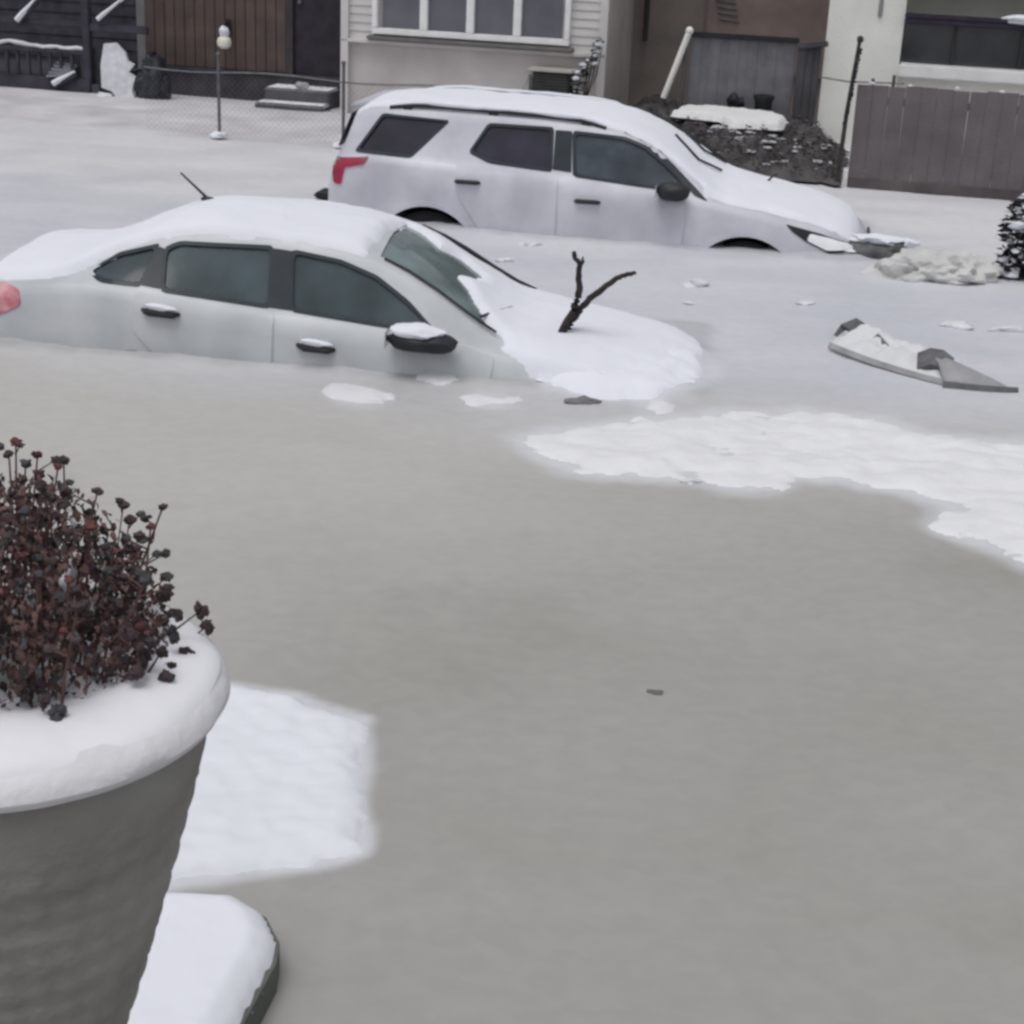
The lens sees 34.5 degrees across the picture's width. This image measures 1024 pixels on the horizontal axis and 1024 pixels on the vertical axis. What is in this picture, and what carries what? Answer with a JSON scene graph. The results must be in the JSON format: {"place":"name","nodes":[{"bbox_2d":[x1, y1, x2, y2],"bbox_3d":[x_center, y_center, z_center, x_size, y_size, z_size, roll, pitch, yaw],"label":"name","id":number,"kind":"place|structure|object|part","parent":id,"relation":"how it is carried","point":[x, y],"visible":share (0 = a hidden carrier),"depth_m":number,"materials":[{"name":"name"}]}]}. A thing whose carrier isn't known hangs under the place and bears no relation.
{"place":"outdoors","nodes":[
{"label":"outdoors","id":0,"kind":"place"},
{"bbox_2d":[0,87,351,145],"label":"yard snow","id":1,"kind":"structure","parent":0,"point":[92,111],"depth_m":20.72,"materials":[{"name":"white snow"}]},
{"bbox_2d":[97,43,143,98],"bbox_3d":[-5.199,-5.877,22.237,0.791,0.813,0.407,7,21,10],"label":"broken sheet","id":2,"kind":"object","parent":1,"relation":"on","point":[118,77],"visible":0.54,"depth_m":22.29,"materials":[{"name":"paint"}]},
{"bbox_2d":[133,51,171,99],"bbox_3d":[-4.848,-5.782,22.270,0.528,0.842,0.398,7,21,10],"label":"garbage bag","id":3,"kind":"object","parent":1,"relation":"on","point":[151,59],"visible":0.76,"depth_m":22.13,"materials":[{"name":"black plastic"}]},
{"bbox_2d":[255,81,338,111],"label":"entry steps","id":4,"kind":"structure","parent":1,"relation":"on","point":[333,99],"depth_m":22.06,"materials":[{"name":"concrete"}]},
{"bbox_2d":[143,52,532,148],"bbox_3d":[-2.011,-4.571,18.955,4.720,1.199,0.202,7,21,10],"label":"chain link fence","id":5,"kind":"object","parent":1,"relation":"on","point":[219,134],"visible":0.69,"depth_m":19.07,"materials":[{"name":"grey metal"}]},
{"bbox_2d":[0,90,1023,1023],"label":"water","id":6,"kind":"structure","parent":0,"point":[792,792],"depth_m":7.04,"materials":[{"name":"grey liquid"}]},
{"bbox_2d":[0,0,145,69],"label":"dark house","id":7,"kind":"structure","parent":6,"relation":"on","point":[130,13],"depth_m":24.18,"materials":[{"name":"grey wood"}]},
{"bbox_2d":[0,0,148,92],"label":"wooden porch","id":8,"kind":"object","parent":6,"relation":"on","point":[82,74],"visible":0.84,"depth_m":22.55,"materials":[{"name":"grey wood"}]},
{"bbox_2d":[128,893,279,1023],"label":"stone ledge","id":9,"kind":"object","parent":6,"relation":"in","point":[213,959],"visible":0.34,"depth_m":4.53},
{"bbox_3d":[-0.755,1.363,2.702,0.240,1.175,0.240,3,21,0],"label":"stone pier","id":10,"kind":"object","parent":9,"relation":"on","visible":0},
{"bbox_2d":[0,586,229,1023],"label":"planter","id":11,"kind":"object","parent":10,"relation":"on","point":[97,785],"visible":0.94,"depth_m":2.17,"materials":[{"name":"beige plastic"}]},
{"bbox_2d":[0,437,214,720],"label":"dried plant","id":12,"kind":"object","parent":11,"relation":"in","point":[27,633],"visible":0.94,"depth_m":2.23,"materials":[{"name":"brown plant"}]},
{"bbox_2d":[144,0,340,106],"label":"brown house","id":13,"kind":"structure","parent":6,"relation":"on","point":[296,37],"depth_m":22.48,"materials":[{"name":"wood"}]},
{"bbox_2d":[217,19,231,48],"bbox_3d":[-3.884,-6.465,22.322,0.200,0.380,0.260,7,21,10],"label":"wall lantern","id":14,"kind":"object","parent":13,"relation":"attached to","point":[224,41],"depth_m":22.26,"materials":[{"name":"white glass"}]},
{"bbox_2d":[294,0,340,76],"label":"door","id":15,"kind":"structure","parent":13,"relation":"in","point":[317,23],"depth_m":22.26,"materials":[{"name":"black wood"}]},
{"bbox_2d":[171,684,368,880],"bbox_3d":[-1.224,0.906,5.736,1.520,0.072,1.520,3,21,0],"label":"snow patch","id":16,"kind":"object","parent":6,"relation":"on","point":[280,780],"visible":0.37,"depth_m":5.61,"materials":[{"name":"white snow"}]},
{"bbox_2d":[0,172,702,381],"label":"sedan","id":17,"kind":"object","parent":6,"relation":"on","point":[280,280],"visible":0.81,"depth_m":10.63,"materials":[{"name":"silver metal"}]},
{"bbox_3d":[-2.525,-1.617,10.675,0.441,0.250,0.223,7,21,4],"label":"quarter window","id":18,"kind":"part","parent":17,"relation":"part of","materials":[{"name":"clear glass"}]},
{"bbox_3d":[-1.998,-1.037,10.632,0.936,0.660,0.137,7,21,4],"label":"door","id":19,"kind":"part","parent":17,"relation":"part of","materials":[{"name":"silver metal"}]},
{"bbox_3d":[-1.893,-1.551,10.617,0.757,0.362,0.232,7,21,4],"label":"rear window","id":20,"kind":"part","parent":17,"relation":"part of","materials":[{"name":"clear glass"}]},
{"bbox_3d":[-0.955,-1.412,10.547,0.986,0.396,0.222,7,21,4],"label":"front window","id":21,"kind":"part","parent":17,"relation":"part of","materials":[{"name":"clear glass"}]},
{"bbox_3d":[-0.830,-0.875,10.545,1.406,0.613,0.151,7,21,4],"label":"door","id":22,"kind":"part","parent":17,"relation":"part of","materials":[{"name":"silver metal"}]},
{"bbox_2d":[558,251,584,332],"bbox_3d":[0.378,-1.397,10.775,0.165,0.618,0.077,3,21,0],"label":"branch","id":23,"kind":"object","parent":17,"relation":"on","point":[567,320],"visible":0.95,"depth_m":10.75,"materials":[{"name":"brown plant"}]},
{"bbox_2d":[568,271,636,329],"bbox_3d":[0.571,-1.363,10.863,0.473,0.466,0.071,2,21,-2],"label":"branch","id":24,"kind":"object","parent":17,"relation":"on","point":[586,302],"visible":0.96,"depth_m":10.82,"materials":[{"name":"brown plant"}]},
{"bbox_2d":[322,383,395,403],"bbox_3d":[-0.936,-0.737,10.103,0.480,0.058,0.420,3,21,0],"label":"snow lump","id":25,"kind":"object","parent":6,"relation":"on","point":[350,393],"visible":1,"depth_m":10.01,"materials":[{"name":"white snow"}]},
{"bbox_2d":[416,371,457,384],"bbox_3d":[-0.470,-0.871,10.482,0.300,0.070,0.360,3,21,0],"label":"snow lump","id":26,"kind":"object","parent":6,"relation":"on","point":[436,378],"visible":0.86,"depth_m":10.41,"materials":[{"name":"white snow"}]},
{"bbox_2d":[340,0,633,112],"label":"beige house","id":27,"kind":"structure","parent":6,"relation":"on","point":[504,44],"depth_m":21.23,"materials":[{"name":"paint"}]},
{"bbox_2d":[366,0,573,52],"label":"window","id":28,"kind":"structure","parent":27,"relation":"in","point":[531,19],"depth_m":21.05,"materials":[{"name":"white wood"}]},
{"bbox_2d":[521,66,577,93],"bbox_3d":[0.458,-5.445,20.934,0.670,0.352,0.420,7,21,10],"label":"air conditioner","id":29,"kind":"object","parent":27,"relation":"attached to","point":[553,79],"visible":0.6,"depth_m":20.77,"materials":[{"name":"grey metal"}]},
{"bbox_2d":[569,37,604,95],"bbox_3d":[0.932,-5.547,20.738,0.449,0.825,0.219,7,21,10],"label":"climbing plant","id":30,"kind":"object","parent":27,"relation":"attached to","point":[584,65],"visible":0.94,"depth_m":20.72,"materials":[{"name":"green plant"}]},
{"bbox_2d":[459,394,522,406],"bbox_3d":[-0.128,-0.676,10.069,0.420,0.036,0.300,3,21,0],"label":"snow lump","id":31,"kind":"object","parent":6,"relation":"on","point":[475,400],"visible":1,"depth_m":10.07,"materials":[{"name":"white snow"}]},
{"bbox_2d":[495,257,513,262],"bbox_3d":[-0.068,-2.096,13.798,0.164,0.069,0.085,-8,23,-27],"label":"ice chunk","id":32,"kind":"object","parent":6,"relation":"on","point":[507,259],"visible":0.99,"depth_m":13.77,"materials":[{"name":"white ice"}]},
{"bbox_2d":[518,241,541,245],"bbox_3d":[0.159,-2.353,14.507,0.227,0.061,0.118,-4,22,-16],"label":"ice chunk","id":33,"kind":"object","parent":6,"relation":"on","point":[528,243],"visible":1,"depth_m":14.47,"materials":[{"name":"white ice"}]},
{"bbox_2d":[564,395,601,404],"bbox_3d":[0.436,-0.679,10.132,0.244,0.075,0.079,1,21,-5],"label":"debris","id":34,"kind":"object","parent":6,"relation":"on","point":[585,399],"visible":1,"depth_m":10.11,"materials":[{"name":"grey"}]},
{"bbox_2d":[313,85,869,254],"bbox_3d":[0.821,-2.971,15.687,5.132,1.768,2.359,7,21,9],"label":"sport utility vehicle","id":35,"kind":"object","parent":6,"relation":"on","point":[540,162],"visible":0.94,"depth_m":14.85,"materials":[{"name":"white metal"}]},
{"bbox_3d":[-1.001,-3.424,15.016,0.838,0.353,0.215,7,21,9],"label":"quarter window","id":36,"kind":"part","parent":35,"relation":"part of","materials":[{"name":"black glass"}]},
{"bbox_3d":[-0.062,-2.690,14.925,0.956,0.966,0.165,7,21,9],"label":"door","id":37,"kind":"part","parent":35,"relation":"part of","materials":[{"name":"white metal"}]},
{"bbox_3d":[0.009,-3.292,14.836,0.770,0.373,0.180,7,21,9],"label":"rear window","id":38,"kind":"part","parent":35,"relation":"part of","materials":[{"name":"black glass"}]},
{"bbox_3d":[0.962,-2.509,14.759,1.137,0.867,0.136,7,21,9],"label":"door","id":39,"kind":"part","parent":35,"relation":"part of","materials":[{"name":"white metal"}]},
{"bbox_3d":[1.064,-3.118,14.683,1.112,0.434,0.198,7,21,9],"label":"front window","id":40,"kind":"part","parent":35,"relation":"part of","materials":[{"name":"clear glass"}]},
{"bbox_2d":[550,346,702,399],"bbox_3d":[0.801,-0.921,10.689,1.329,0.139,1.001,-8,23,-26],"label":"snow patch","id":41,"kind":"object","parent":6,"relation":"on","point":[647,380],"visible":0.65,"depth_m":10.40,"materials":[{"name":"white snow"}]},
{"bbox_2d":[646,689,663,694],"bbox_3d":[0.566,0.711,6.506,0.076,0.013,0.044,5,21,5],"label":"debris speck","id":42,"kind":"object","parent":6,"relation":"on","point":[656,692],"visible":1,"depth_m":6.50,"materials":[{"name":"grey plant"}]},
{"bbox_2d":[646,400,675,413],"bbox_3d":[0.911,-0.649,10.103,0.220,0.056,0.300,3,21,0],"label":"snow lump","id":43,"kind":"object","parent":6,"relation":"on","point":[660,406],"visible":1,"depth_m":10.06,"materials":[{"name":"white snow"}]},
{"bbox_2d":[682,300,697,304],"bbox_3d":[1.367,-1.602,12.683,0.113,0.047,0.069,-10,24,-29],"label":"ice chunk","id":44,"kind":"object","parent":6,"relation":"on","point":[687,302],"visible":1,"depth_m":12.67,"materials":[{"name":"white ice"}]},
{"bbox_2d":[680,477,702,484],"bbox_3d":[0.961,-0.158,8.832,0.129,0.047,0.064,1,21,-5],"label":"ice chunk","id":45,"kind":"object","parent":6,"relation":"on","point":[690,481],"visible":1,"depth_m":8.81,"materials":[{"name":"white ice"}]},
{"bbox_2d":[682,277,708,286],"bbox_3d":[1.482,-1.831,13.291,0.243,0.108,0.116,-1,21,-11],"label":"ice chunk","id":46,"kind":"object","parent":6,"relation":"on","point":[695,282],"visible":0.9,"depth_m":13.25,"materials":[{"name":"white ice"}]},
{"bbox_2d":[627,0,829,123],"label":"grey brown house","id":47,"kind":"structure","parent":6,"relation":"on","point":[659,29],"depth_m":22.84,"materials":[{"name":"paint"}]},
{"bbox_2d":[705,0,829,79],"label":"wall","id":48,"kind":"structure","parent":47,"relation":"in","point":[805,20],"depth_m":22.55,"materials":[{"name":"brown paint"}]},
{"bbox_2d":[629,94,849,185],"bbox_3d":[2.488,-4.783,20.453,3.400,0.430,5.000,7,21,10],"label":"brush heap","id":49,"kind":"object","parent":6,"relation":"on","point":[784,172],"visible":0.33,"depth_m":18.64,"materials":[{"name":"brown plant"}]},
{"bbox_2d":[661,27,692,107],"bbox_3d":[2.070,-5.348,20.952,0.351,1.591,0.132,7,21,10],"label":"white handrail","id":50,"kind":"object","parent":49,"relation":"in","point":[682,52],"visible":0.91,"depth_m":20.83,"materials":[{"name":"white metal"}]},
{"bbox_2d":[670,105,788,132],"bbox_3d":[2.622,-4.487,20.151,1.425,0.800,1.400,7,21,10],"label":"snow patch","id":51,"kind":"object","parent":49,"relation":"on","point":[739,119],"visible":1,"depth_m":19.93,"materials":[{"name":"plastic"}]},
{"bbox_2d":[753,94,774,110],"bbox_3d":[3.139,-4.901,20.754,0.260,0.670,0.260,7,21,10],"label":"plant pot","id":52,"kind":"object","parent":51,"relation":"on","point":[763,102],"visible":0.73,"depth_m":20.59,"materials":[{"name":"black plastic"}]},
{"bbox_2d":[633,96,845,177],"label":"dead leaves","id":53,"kind":"object","parent":49,"relation":"on","point":[802,133],"visible":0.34,"depth_m":18.87,"materials":[{"name":"black plant"}]},
{"bbox_2d":[644,110,838,172],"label":"fallen twigs","id":54,"kind":"object","parent":49,"relation":"on","point":[815,157],"visible":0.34,"depth_m":18.83,"materials":[{"name":"brown wood"}]},
{"bbox_2d":[680,125,831,169],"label":"snow flecks","id":55,"kind":"object","parent":49,"relation":"on","point":[762,141],"visible":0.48,"depth_m":18.82,"materials":[{"name":"white snow"}]},
{"bbox_2d":[687,31,827,125],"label":"board gate","id":56,"kind":"structure","parent":6,"relation":"in","point":[734,70],"depth_m":20.75,"materials":[{"name":"grey wood"}]},
{"bbox_2d":[523,411,1023,562],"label":"snow patch","id":57,"kind":"object","parent":6,"relation":"on","point":[984,481],"visible":1,"depth_m":9.22,"materials":[{"name":"white snow"}]},
{"bbox_2d":[796,300,814,304],"bbox_3d":[2.291,-1.631,12.886,0.164,0.047,0.114,1,21,-5],"label":"ice chunk","id":58,"kind":"object","parent":6,"relation":"on","point":[803,302],"visible":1,"depth_m":12.85,"materials":[{"name":"white ice"}]},
{"bbox_2d":[834,35,863,186],"bbox_3d":[3.616,-4.200,17.799,0.148,1.823,0.078,7,21,10],"label":"leaning post","id":59,"kind":"object","parent":6,"relation":"in","point":[860,40],"visible":0.97,"depth_m":17.71,"materials":[{"name":"black metal"}]},
{"bbox_2d":[821,75,904,157],"bbox_3d":[3.801,-4.174,18.206,0.901,1.300,0.044,7,21,10],"label":"wire fence","id":60,"kind":"object","parent":6,"relation":"in","point":[893,83],"visible":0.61,"depth_m":17.97,"materials":[{"name":"grey metal"}]},
{"bbox_2d":[844,233,906,259],"bbox_3d":[3.250,-2.283,14.646,0.737,0.372,0.321,7,21,11],"label":"broken bumper piece","id":61,"kind":"object","parent":6,"relation":"on","point":[876,246],"visible":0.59,"depth_m":14.53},
{"bbox_2d":[904,238,920,247],"bbox_3d":[3.539,-2.382,14.933,0.288,0.216,0.202,-6,22,-21],"label":"ice chunk","id":62,"kind":"object","parent":6,"relation":"on","point":[910,243],"visible":0.17,"depth_m":14.85,"materials":[{"name":"white ice"}]},
{"bbox_2d":[817,0,1023,151],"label":"pale house","id":63,"kind":"structure","parent":6,"relation":"on","point":[970,46],"depth_m":20.33,"materials":[{"name":"white paint"}]},
{"bbox_2d":[898,20,1023,84],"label":"window","id":64,"kind":"structure","parent":63,"relation":"in","point":[966,47],"depth_m":20.22,"materials":[{"name":"black glass"}]},
{"bbox_2d":[828,318,1018,392],"bbox_3d":[2.721,-1.074,11.303,0.692,0.175,1.657,-10,24,-29],"label":"broken car panel","id":65,"kind":"object","parent":6,"relation":"on","point":[863,342],"visible":1,"depth_m":11.19,"materials":[{"name":"grey plastic"}]},
{"bbox_2d":[859,245,1003,285],"bbox_3d":[3.566,-1.995,13.993,1.246,0.499,0.659,3,21,0],"label":"ice mound","id":66,"kind":"object","parent":6,"relation":"on","point":[921,263],"visible":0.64,"depth_m":13.80,"materials":[{"name":"white snow"}]},
{"bbox_2d":[847,82,1023,200],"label":"board fence","id":67,"kind":"object","parent":6,"relation":"on","point":[980,162],"visible":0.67,"depth_m":17.71,"materials":[{"name":"brown wood"}]},
{"bbox_2d":[937,320,974,330],"bbox_3d":[3.318,-1.386,12.340,0.282,0.093,0.151,7,21,11],"label":"ice chunk","id":68,"kind":"object","parent":6,"relation":"on","point":[961,325],"visible":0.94,"depth_m":12.30,"materials":[{"name":"white ice"}]},
{"bbox_2d":[988,325,1023,331],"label":"ice chunk","id":69,"kind":"object","parent":6,"relation":"on","point":[1015,328],"visible":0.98,"depth_m":12.27,"materials":[{"name":"white ice"}]},
{"bbox_2d":[994,193,1023,279],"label":"snowy shrub","id":70,"kind":"object","parent":6,"relation":"on","point":[1013,269],"visible":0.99,"depth_m":13.96,"materials":[{"name":"black plant"}]}
]}

